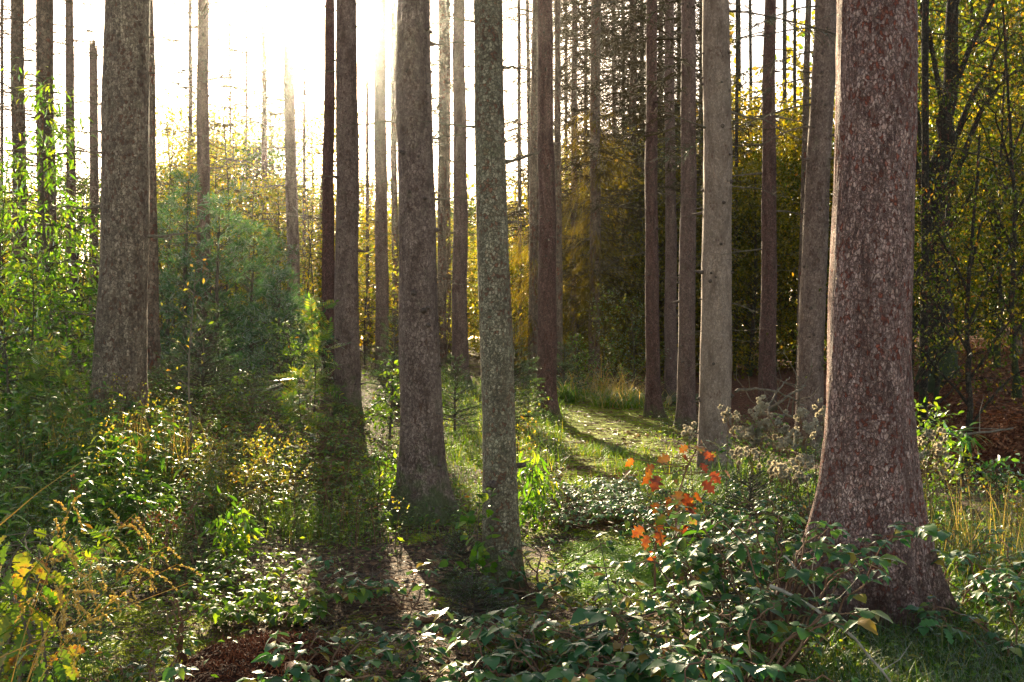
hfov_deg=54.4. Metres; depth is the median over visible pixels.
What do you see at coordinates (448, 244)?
spruce tree
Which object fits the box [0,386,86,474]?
willowherb plant
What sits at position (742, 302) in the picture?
hornbeam tree
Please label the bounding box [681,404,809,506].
hemp agrimony
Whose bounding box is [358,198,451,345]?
birch tree
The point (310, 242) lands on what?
birch tree
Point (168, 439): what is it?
willowherb plant
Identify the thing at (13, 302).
cherry sapling
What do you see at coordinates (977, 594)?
bramble bush
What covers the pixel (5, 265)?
maple tree
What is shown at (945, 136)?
oak tree
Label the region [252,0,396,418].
spruce tree
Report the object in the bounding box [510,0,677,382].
spruce tree
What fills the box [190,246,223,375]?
maple sapling
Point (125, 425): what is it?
willowherb plant
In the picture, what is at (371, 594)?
bramble bush
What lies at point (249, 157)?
maple tree
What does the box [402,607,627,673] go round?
bramble bush
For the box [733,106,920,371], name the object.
hornbeam tree
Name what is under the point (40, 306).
cherry sapling
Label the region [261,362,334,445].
rowan sapling
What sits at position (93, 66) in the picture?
tree snag
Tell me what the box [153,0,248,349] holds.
spruce tree
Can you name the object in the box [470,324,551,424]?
spruce sapling
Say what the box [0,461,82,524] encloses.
grass stalk
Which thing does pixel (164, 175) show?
birch tree
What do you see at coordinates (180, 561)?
undergrowth
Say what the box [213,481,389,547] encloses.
grass tuft
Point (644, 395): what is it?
grass tuft
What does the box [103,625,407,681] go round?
root debris
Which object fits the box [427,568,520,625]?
fern
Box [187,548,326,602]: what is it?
bramble bush
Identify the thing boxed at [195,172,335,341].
birch tree
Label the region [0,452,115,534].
willowherb plant
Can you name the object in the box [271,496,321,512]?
fallen branch
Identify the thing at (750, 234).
tree
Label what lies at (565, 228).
birch tree
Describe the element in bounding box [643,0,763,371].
spruce tree
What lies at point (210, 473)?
goldenrod plant
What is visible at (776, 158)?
beech tree
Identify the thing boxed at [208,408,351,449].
bramble bush
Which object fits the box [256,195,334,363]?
birch sapling
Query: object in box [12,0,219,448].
spruce tree
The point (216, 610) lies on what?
bramble bush
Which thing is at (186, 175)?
birch sapling
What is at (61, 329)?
hazel bush
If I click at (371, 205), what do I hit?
birch tree
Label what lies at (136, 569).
seed grass
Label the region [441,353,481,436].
spruce sapling
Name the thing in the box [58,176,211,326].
birch tree
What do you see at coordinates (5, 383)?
willowherb plant
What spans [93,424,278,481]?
bramble bush
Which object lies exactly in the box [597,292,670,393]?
beech sapling
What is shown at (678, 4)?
spruce tree
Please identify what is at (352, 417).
bramble bush
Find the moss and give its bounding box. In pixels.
[0,411,869,681]
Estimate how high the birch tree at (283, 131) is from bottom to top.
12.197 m
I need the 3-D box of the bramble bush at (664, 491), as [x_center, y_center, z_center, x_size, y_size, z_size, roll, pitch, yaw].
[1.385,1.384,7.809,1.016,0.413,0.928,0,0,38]
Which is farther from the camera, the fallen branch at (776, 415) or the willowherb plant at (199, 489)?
the fallen branch at (776, 415)
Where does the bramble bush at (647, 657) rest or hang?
on the ground at (742, 404)
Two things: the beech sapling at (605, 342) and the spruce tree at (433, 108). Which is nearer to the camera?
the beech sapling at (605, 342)
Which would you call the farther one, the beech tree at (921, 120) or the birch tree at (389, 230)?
the birch tree at (389, 230)
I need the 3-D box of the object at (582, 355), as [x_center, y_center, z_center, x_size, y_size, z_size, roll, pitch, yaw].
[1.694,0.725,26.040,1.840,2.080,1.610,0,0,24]
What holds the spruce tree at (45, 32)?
on the ground at (742, 404)
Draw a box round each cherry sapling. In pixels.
[0,57,100,399]
[0,140,83,389]
[0,247,91,418]
[16,196,99,396]
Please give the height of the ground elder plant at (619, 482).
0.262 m
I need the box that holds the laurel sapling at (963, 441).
[941,421,988,520]
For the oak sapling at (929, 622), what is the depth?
4.75 m
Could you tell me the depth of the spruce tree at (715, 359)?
11.85 m
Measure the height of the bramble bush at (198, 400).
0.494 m
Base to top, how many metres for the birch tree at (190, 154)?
8.055 m
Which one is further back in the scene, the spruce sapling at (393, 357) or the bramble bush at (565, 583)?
the spruce sapling at (393, 357)
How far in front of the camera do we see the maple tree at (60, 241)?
32.29 m
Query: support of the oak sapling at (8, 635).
on the ground at (742, 404)
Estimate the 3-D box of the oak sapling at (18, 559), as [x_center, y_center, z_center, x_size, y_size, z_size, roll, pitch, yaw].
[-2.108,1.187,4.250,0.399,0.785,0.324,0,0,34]
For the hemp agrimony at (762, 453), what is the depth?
10.48 m
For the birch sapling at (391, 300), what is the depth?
25.81 m
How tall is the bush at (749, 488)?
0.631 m
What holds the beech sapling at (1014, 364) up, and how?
on the ground at (742, 404)
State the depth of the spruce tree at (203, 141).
21.89 m
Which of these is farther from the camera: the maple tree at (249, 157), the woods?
the woods
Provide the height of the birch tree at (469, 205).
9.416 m
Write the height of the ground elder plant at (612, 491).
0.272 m
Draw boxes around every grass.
[0,364,677,576]
[11,533,126,681]
[17,494,201,681]
[523,395,700,534]
[644,461,1023,681]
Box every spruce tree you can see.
[0,0,101,367]
[0,0,103,371]
[0,0,104,363]
[0,1,62,354]
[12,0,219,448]
[147,0,162,389]
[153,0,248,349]
[153,0,309,370]
[209,0,261,336]
[210,0,324,353]
[210,0,362,369]
[218,0,276,261]
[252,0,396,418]
[260,0,335,382]
[269,0,335,344]
[330,0,508,524]
[334,0,397,357]
[334,0,450,361]
[358,0,396,376]
[360,0,529,371]
[419,0,541,591]
[430,9,469,241]
[431,0,474,363]
[437,0,582,368]
[445,0,477,385]
[466,0,587,264]
[505,0,643,374]
[507,0,617,362]
[508,0,568,384]
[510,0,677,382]
[513,0,596,420]
[521,0,639,363]
[554,0,562,388]
[561,0,675,370]
[562,2,663,349]
[578,0,680,374]
[578,0,697,369]
[578,0,741,417]
[580,0,760,398]
[580,0,836,478]
[589,0,734,375]
[602,0,787,428]
[613,0,919,410]
[637,2,741,178]
[640,0,953,458]
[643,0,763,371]
[747,0,972,644]
[795,0,811,386]
[918,0,1023,448]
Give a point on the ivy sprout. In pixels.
(478, 551)
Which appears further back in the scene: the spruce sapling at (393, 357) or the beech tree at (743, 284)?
the beech tree at (743, 284)
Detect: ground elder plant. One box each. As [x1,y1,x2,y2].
[518,489,618,528]
[528,474,639,502]
[537,482,634,514]
[561,488,649,523]
[579,477,666,505]
[583,492,694,528]
[584,475,649,499]
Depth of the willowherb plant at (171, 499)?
7.43 m
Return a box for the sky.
[0,0,1006,338]
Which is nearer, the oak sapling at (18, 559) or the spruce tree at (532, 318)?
the oak sapling at (18, 559)
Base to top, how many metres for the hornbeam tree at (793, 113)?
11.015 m
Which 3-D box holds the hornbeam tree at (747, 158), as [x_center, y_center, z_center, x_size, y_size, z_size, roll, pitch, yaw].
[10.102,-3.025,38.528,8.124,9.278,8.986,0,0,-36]
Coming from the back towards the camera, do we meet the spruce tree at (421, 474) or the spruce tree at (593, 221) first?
the spruce tree at (593, 221)
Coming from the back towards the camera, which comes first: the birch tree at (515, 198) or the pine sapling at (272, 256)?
the birch tree at (515, 198)
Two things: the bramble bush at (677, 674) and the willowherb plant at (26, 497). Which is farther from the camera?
the willowherb plant at (26, 497)
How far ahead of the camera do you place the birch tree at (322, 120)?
49.39 m
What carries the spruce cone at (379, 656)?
on the ground at (742, 404)
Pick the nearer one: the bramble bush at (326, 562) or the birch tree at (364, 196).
the bramble bush at (326, 562)
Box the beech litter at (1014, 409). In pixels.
[913,338,1023,490]
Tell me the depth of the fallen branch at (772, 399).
12.41 m
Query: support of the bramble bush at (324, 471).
on the ground at (742, 404)
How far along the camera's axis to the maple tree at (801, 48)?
52.62 m
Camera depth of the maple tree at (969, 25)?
42.94 m
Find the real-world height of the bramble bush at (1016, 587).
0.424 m
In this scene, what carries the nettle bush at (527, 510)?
on the ground at (742, 404)
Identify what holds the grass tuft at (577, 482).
on the ground at (742, 404)
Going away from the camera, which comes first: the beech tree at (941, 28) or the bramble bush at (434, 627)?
the bramble bush at (434, 627)
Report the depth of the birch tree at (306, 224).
43.60 m
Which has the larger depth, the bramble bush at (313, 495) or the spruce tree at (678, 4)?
the spruce tree at (678, 4)
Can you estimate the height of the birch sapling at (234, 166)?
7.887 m
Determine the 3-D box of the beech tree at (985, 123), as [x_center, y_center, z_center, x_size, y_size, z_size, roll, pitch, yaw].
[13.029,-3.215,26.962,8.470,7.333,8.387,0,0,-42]
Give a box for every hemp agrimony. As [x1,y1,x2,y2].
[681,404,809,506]
[728,443,821,531]
[754,395,825,514]
[917,427,954,540]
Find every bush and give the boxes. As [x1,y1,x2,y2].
[0,288,96,411]
[0,300,75,434]
[60,637,201,681]
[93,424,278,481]
[94,549,282,592]
[115,415,280,466]
[146,594,197,663]
[147,360,195,393]
[147,373,211,403]
[148,385,274,433]
[149,382,198,416]
[153,384,272,421]
[170,408,290,459]
[172,582,288,626]
[187,380,320,425]
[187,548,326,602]
[197,485,264,569]
[198,439,362,484]
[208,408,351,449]
[212,574,390,627]
[218,359,261,428]
[227,459,367,504]
[234,419,391,465]
[236,617,402,681]
[242,310,334,415]
[261,449,398,484]
[270,401,385,438]
[305,556,399,602]
[310,429,399,464]
[321,631,587,681]
[329,398,389,426]
[333,558,451,614]
[339,438,402,516]
[360,352,399,446]
[374,604,575,681]
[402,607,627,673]
[465,606,721,681]
[476,532,634,600]
[480,411,551,463]
[515,381,556,430]
[517,449,564,530]
[523,572,719,663]
[530,594,785,681]
[563,587,892,681]
[604,501,730,554]
[605,483,766,536]
[608,499,771,565]
[613,545,824,657]
[621,493,780,551]
[636,502,905,659]
[651,516,810,615]
[687,488,812,556]
[704,469,804,538]
[706,475,810,527]
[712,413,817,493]
[765,520,957,666]
[769,486,816,531]
[897,593,1023,665]
[914,397,987,538]
[929,517,1017,578]
[930,549,1023,612]
[937,537,1023,622]
[945,450,1023,525]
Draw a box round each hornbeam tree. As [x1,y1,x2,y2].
[467,166,588,361]
[522,154,616,363]
[528,221,639,375]
[529,129,790,376]
[563,222,644,369]
[566,222,700,374]
[581,242,642,368]
[602,178,778,376]
[625,164,784,356]
[640,172,795,370]
[659,152,830,383]
[675,75,809,364]
[695,146,829,370]
[732,92,834,367]
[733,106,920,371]
[777,137,917,349]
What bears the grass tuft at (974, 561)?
on the ground at (742, 404)
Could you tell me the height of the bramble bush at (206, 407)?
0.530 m
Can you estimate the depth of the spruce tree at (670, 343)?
24.89 m
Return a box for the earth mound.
[169,633,361,681]
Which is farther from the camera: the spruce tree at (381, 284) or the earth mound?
the spruce tree at (381, 284)
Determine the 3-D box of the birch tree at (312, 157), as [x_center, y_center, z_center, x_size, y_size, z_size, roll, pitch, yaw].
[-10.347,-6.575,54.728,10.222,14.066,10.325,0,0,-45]
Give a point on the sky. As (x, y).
(161, 28)
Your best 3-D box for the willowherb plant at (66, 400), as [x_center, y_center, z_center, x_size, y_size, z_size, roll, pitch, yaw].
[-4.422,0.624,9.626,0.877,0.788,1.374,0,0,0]
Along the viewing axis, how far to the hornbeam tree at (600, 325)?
38.58 m
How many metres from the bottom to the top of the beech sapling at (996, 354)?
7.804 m
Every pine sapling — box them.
[157,168,248,373]
[157,199,228,369]
[159,191,295,379]
[160,219,325,377]
[212,180,280,361]
[223,264,333,387]
[227,229,321,371]
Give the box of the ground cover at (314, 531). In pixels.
[0,349,1023,681]
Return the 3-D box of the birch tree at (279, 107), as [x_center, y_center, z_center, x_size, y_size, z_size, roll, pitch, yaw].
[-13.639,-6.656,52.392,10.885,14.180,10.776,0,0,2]
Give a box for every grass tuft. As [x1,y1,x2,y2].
[4,639,148,681]
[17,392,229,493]
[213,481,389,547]
[348,462,396,498]
[539,467,672,501]
[556,354,668,395]
[557,370,613,403]
[558,439,649,457]
[568,367,676,409]
[590,450,695,477]
[599,466,812,521]
[613,380,676,407]
[616,455,818,505]
[694,455,793,479]
[922,458,1023,577]
[935,521,1023,608]
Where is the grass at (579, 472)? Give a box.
[523,395,700,534]
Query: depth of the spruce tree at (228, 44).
43.96 m
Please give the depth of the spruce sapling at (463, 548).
6.58 m
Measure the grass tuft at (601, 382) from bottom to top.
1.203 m
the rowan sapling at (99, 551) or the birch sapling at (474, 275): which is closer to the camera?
the rowan sapling at (99, 551)
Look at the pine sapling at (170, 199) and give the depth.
19.88 m
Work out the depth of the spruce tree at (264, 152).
37.92 m
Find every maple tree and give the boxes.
[3,195,35,349]
[4,166,177,355]
[7,205,99,347]
[156,156,218,345]
[169,129,369,351]
[435,193,478,337]
[467,217,528,357]
[747,0,1023,327]
[761,0,999,330]
[914,0,1023,270]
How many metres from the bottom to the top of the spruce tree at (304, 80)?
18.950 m
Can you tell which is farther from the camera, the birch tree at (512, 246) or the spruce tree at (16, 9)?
the birch tree at (512, 246)
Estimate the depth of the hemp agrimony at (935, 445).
8.06 m
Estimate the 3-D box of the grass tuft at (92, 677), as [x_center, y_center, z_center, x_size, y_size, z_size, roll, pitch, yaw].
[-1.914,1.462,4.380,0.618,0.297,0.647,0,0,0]
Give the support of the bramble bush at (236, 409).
on the ground at (742, 404)
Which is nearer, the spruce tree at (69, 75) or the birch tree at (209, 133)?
the spruce tree at (69, 75)
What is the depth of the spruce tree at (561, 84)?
45.93 m
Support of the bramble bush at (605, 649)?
on the ground at (742, 404)
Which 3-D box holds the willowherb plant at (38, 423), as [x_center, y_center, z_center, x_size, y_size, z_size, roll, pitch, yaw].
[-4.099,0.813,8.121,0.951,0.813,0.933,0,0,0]
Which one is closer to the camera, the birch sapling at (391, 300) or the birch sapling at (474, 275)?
the birch sapling at (391, 300)
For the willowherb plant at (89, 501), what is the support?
on the ground at (742, 404)
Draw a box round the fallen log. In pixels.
[666,392,732,404]
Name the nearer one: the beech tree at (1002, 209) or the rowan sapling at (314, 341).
the rowan sapling at (314, 341)
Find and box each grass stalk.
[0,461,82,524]
[0,496,125,611]
[0,534,141,635]
[0,577,90,680]
[0,583,186,657]
[17,539,117,681]
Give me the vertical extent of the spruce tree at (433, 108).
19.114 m
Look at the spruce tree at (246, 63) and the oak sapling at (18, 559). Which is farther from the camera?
the spruce tree at (246, 63)
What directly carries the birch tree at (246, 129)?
on the ground at (742, 404)
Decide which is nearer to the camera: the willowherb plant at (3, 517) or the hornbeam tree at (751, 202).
the willowherb plant at (3, 517)
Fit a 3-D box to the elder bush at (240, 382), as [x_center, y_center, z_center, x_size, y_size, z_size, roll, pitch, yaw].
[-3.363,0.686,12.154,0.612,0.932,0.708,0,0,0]
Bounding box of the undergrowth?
[0,353,1023,681]
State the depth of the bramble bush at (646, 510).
7.35 m
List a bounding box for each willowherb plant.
[0,350,67,433]
[0,365,95,441]
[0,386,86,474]
[0,389,50,491]
[0,419,123,493]
[0,452,92,573]
[0,452,107,529]
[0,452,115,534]
[0,462,157,555]
[14,381,153,458]
[15,481,158,562]
[34,418,173,532]
[42,390,143,478]
[47,412,141,509]
[57,450,181,541]
[72,387,183,494]
[82,373,193,475]
[108,409,210,501]
[109,442,213,529]
[113,375,194,456]
[633,510,729,586]
[922,471,1004,570]
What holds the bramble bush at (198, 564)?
on the ground at (742, 404)
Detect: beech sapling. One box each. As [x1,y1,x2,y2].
[318,207,398,364]
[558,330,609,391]
[567,283,629,383]
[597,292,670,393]
[767,166,1023,429]
[775,135,1023,486]
[913,200,1023,427]
[914,7,1023,398]
[915,28,1023,367]
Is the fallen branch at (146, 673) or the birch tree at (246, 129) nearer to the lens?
the fallen branch at (146, 673)
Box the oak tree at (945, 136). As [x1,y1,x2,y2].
[778,0,1023,392]
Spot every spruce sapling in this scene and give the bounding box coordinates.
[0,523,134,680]
[147,302,274,419]
[361,312,399,404]
[427,529,480,584]
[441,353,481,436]
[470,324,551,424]
[536,341,591,395]
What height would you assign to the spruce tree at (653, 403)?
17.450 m
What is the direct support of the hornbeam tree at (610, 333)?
on the ground at (742, 404)
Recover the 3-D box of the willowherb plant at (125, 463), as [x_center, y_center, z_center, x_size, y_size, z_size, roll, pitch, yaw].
[-3.011,1.024,7.578,0.702,0.865,1.063,0,0,34]
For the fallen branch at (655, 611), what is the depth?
4.94 m
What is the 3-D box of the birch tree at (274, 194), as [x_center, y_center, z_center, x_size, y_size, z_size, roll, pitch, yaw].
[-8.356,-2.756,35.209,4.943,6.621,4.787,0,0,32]
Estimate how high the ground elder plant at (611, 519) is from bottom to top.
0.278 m
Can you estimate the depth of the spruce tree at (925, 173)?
16.95 m
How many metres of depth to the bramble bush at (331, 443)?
11.14 m
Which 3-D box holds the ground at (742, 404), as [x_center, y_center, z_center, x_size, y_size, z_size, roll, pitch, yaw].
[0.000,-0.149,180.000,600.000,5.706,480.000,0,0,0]
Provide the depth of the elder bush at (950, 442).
8.50 m
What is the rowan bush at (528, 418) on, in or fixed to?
on the ground at (742, 404)
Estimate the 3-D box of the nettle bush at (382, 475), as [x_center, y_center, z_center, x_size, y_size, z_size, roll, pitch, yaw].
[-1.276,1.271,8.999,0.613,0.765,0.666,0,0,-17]
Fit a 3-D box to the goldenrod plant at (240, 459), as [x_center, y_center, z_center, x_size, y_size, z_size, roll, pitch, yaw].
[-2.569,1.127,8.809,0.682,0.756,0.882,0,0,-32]
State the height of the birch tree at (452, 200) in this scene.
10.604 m
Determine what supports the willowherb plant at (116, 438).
on the ground at (742, 404)
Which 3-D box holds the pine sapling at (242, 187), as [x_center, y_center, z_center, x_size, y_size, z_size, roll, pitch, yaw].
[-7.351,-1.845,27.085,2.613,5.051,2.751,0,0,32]
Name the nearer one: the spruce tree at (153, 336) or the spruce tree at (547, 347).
the spruce tree at (153, 336)
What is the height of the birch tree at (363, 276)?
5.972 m
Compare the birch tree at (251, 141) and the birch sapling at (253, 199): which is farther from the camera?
the birch tree at (251, 141)
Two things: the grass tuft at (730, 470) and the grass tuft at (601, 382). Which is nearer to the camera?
the grass tuft at (730, 470)
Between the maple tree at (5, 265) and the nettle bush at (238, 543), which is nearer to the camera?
the nettle bush at (238, 543)
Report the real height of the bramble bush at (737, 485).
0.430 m
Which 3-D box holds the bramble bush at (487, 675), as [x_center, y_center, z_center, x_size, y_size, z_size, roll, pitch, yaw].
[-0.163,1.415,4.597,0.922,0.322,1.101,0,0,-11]
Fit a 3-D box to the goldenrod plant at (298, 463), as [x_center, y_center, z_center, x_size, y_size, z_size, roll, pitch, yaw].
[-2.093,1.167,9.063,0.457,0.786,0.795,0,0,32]
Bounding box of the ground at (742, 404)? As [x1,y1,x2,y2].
[0,322,1023,681]
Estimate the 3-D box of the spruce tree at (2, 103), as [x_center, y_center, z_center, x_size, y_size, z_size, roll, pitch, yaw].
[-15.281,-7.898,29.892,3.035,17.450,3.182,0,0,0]
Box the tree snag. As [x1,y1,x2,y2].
[61,38,100,361]
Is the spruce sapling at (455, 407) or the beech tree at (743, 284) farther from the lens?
the beech tree at (743, 284)
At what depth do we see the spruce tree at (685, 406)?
17.88 m
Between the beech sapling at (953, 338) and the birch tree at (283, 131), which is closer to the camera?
the beech sapling at (953, 338)
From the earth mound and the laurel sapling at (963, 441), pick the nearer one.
the earth mound
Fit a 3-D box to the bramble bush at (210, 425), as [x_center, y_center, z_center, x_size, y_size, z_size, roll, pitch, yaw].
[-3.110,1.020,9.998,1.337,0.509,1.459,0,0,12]
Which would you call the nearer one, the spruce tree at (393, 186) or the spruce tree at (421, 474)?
the spruce tree at (421, 474)
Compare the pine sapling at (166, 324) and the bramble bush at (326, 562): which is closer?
the bramble bush at (326, 562)
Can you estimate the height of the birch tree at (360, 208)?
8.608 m
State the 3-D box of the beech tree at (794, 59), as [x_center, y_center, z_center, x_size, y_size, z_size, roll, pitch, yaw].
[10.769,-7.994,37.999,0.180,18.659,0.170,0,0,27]
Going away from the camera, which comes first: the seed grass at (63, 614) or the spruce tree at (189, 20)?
the seed grass at (63, 614)
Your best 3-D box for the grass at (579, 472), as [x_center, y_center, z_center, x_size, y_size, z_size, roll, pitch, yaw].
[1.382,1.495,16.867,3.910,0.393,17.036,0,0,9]
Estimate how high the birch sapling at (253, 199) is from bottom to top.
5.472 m
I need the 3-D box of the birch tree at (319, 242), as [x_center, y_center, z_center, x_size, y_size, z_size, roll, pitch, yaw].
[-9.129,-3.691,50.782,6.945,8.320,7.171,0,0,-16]
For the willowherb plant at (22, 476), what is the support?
on the ground at (742, 404)
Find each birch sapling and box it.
[155,259,214,472]
[157,109,194,350]
[157,169,196,363]
[157,180,213,348]
[163,133,234,326]
[170,66,271,350]
[188,137,257,354]
[212,98,267,338]
[219,161,286,360]
[248,191,317,350]
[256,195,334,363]
[285,113,334,325]
[359,241,451,359]
[436,218,469,343]
[447,207,524,352]
[511,208,528,360]
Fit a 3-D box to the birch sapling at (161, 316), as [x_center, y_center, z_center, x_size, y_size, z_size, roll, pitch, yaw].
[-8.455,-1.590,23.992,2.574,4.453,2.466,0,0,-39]
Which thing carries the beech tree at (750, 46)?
on the ground at (742, 404)
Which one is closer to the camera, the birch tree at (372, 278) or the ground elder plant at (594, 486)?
the ground elder plant at (594, 486)
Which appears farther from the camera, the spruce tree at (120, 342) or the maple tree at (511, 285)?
the maple tree at (511, 285)
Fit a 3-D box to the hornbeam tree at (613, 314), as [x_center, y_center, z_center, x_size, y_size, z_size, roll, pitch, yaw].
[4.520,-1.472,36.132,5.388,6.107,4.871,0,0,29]
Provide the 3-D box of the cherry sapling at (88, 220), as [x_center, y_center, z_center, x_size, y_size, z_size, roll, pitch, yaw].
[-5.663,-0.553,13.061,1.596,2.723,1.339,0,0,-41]
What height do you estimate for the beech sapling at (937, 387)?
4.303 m
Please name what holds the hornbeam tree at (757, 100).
on the ground at (742, 404)
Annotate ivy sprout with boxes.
[438,469,511,593]
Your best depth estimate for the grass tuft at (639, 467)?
12.56 m
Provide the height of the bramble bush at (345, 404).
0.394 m
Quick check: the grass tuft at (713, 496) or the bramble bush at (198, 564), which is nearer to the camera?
the bramble bush at (198, 564)
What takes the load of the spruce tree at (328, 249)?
on the ground at (742, 404)
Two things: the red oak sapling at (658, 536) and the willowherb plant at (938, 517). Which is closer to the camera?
the red oak sapling at (658, 536)
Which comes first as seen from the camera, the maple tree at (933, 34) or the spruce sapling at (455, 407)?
the spruce sapling at (455, 407)
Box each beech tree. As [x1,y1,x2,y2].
[577,101,733,254]
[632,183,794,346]
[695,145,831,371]
[695,166,795,340]
[732,95,834,359]
[733,0,738,375]
[735,38,1022,337]
[737,0,741,363]
[748,0,752,322]
[775,0,1022,326]
[782,0,786,348]
[792,0,795,366]
[833,0,1023,294]
[913,101,1023,355]
[914,0,1023,334]
[915,0,1023,324]
[916,0,1023,283]
[919,18,921,342]
[929,87,1023,313]
[969,0,973,335]
[984,0,990,338]
[1018,1,1022,334]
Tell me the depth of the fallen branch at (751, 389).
12.78 m
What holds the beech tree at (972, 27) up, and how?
on the ground at (742, 404)
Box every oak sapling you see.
[0,527,68,681]
[0,543,78,674]
[0,559,65,675]
[9,621,86,681]
[623,438,729,590]
[624,521,682,605]
[919,618,953,664]
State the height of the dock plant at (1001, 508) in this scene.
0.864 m
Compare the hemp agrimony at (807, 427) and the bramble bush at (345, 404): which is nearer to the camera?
the hemp agrimony at (807, 427)
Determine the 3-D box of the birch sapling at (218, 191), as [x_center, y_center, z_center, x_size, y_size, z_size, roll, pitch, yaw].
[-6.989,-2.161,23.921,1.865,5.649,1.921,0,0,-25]
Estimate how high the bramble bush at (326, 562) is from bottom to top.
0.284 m
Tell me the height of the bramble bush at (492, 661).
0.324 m
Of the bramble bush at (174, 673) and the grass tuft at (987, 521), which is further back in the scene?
the grass tuft at (987, 521)
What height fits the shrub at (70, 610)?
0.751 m
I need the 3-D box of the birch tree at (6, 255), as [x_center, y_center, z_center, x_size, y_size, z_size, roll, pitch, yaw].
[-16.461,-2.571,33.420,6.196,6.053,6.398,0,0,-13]
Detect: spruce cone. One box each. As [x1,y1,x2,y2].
[372,653,383,658]
[420,617,439,622]
[433,601,438,609]
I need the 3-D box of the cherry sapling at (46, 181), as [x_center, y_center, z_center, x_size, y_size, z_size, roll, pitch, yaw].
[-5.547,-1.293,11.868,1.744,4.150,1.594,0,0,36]
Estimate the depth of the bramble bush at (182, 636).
4.84 m
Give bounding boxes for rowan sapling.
[2,324,98,440]
[47,523,136,617]
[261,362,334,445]
[296,292,350,418]
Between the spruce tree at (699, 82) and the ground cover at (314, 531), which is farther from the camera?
the spruce tree at (699, 82)
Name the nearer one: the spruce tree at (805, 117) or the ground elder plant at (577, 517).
the ground elder plant at (577, 517)
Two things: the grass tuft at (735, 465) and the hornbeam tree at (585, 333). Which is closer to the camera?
the grass tuft at (735, 465)
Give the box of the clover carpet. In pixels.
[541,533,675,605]
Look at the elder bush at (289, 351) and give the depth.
14.46 m
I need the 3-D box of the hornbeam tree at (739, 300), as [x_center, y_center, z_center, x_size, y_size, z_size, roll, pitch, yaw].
[7.512,-2.526,37.992,7.252,8.432,6.557,0,0,8]
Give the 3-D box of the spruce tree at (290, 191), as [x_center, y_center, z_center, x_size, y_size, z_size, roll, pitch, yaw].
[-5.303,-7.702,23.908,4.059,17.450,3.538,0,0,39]
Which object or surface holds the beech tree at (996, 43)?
on the ground at (742, 404)
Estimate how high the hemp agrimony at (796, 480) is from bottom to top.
0.809 m
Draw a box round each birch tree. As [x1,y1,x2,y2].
[3,176,87,342]
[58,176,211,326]
[78,78,320,349]
[84,117,184,284]
[88,96,228,347]
[156,92,280,257]
[156,106,314,338]
[156,155,194,315]
[157,131,318,353]
[157,134,275,329]
[181,110,318,341]
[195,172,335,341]
[224,69,362,264]
[224,106,361,304]
[229,170,321,338]
[256,78,389,328]
[259,102,370,346]
[259,171,321,309]
[275,182,360,335]
[286,203,398,349]
[298,174,398,350]
[300,181,398,321]
[301,193,370,326]
[302,168,397,350]
[358,175,436,350]
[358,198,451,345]
[358,224,398,338]
[391,175,475,315]
[391,211,477,342]
[434,158,477,351]
[436,217,478,343]
[451,230,528,355]
[467,163,526,314]
[467,193,527,356]
[467,196,527,343]
[470,173,527,343]
[511,137,621,353]
[914,112,1022,350]
[915,69,1023,354]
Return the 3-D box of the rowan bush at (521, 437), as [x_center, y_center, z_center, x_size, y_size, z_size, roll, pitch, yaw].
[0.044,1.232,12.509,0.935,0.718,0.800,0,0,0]
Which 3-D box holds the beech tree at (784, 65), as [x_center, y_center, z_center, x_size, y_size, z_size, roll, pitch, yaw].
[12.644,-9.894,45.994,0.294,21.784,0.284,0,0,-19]
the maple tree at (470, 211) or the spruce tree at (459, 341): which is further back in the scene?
the maple tree at (470, 211)
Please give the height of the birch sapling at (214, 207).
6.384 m
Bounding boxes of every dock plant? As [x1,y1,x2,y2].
[59,473,212,572]
[286,456,409,555]
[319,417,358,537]
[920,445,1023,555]
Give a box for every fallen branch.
[143,654,177,675]
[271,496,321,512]
[306,556,382,602]
[579,527,757,628]
[734,368,824,424]
[754,379,802,433]
[762,362,789,415]
[765,351,811,410]
[916,396,1013,449]
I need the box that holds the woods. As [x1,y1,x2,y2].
[5,0,1006,348]
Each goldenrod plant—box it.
[174,444,238,533]
[186,423,266,512]
[188,442,276,528]
[202,418,305,524]
[248,426,313,508]
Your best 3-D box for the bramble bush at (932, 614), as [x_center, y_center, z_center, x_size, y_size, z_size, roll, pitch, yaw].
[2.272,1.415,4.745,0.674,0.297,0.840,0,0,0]
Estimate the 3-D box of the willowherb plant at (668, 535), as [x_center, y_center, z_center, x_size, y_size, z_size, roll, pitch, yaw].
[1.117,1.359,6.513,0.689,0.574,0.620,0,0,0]
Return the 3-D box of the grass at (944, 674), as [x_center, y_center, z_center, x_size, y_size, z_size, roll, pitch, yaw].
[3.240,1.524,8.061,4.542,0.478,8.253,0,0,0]
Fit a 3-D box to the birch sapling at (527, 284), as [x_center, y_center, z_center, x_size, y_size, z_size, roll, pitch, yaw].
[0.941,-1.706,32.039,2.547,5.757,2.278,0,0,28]
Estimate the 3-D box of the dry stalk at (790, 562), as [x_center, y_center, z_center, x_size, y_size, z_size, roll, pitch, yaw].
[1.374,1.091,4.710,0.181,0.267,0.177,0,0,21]
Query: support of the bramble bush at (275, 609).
on the ground at (742, 404)

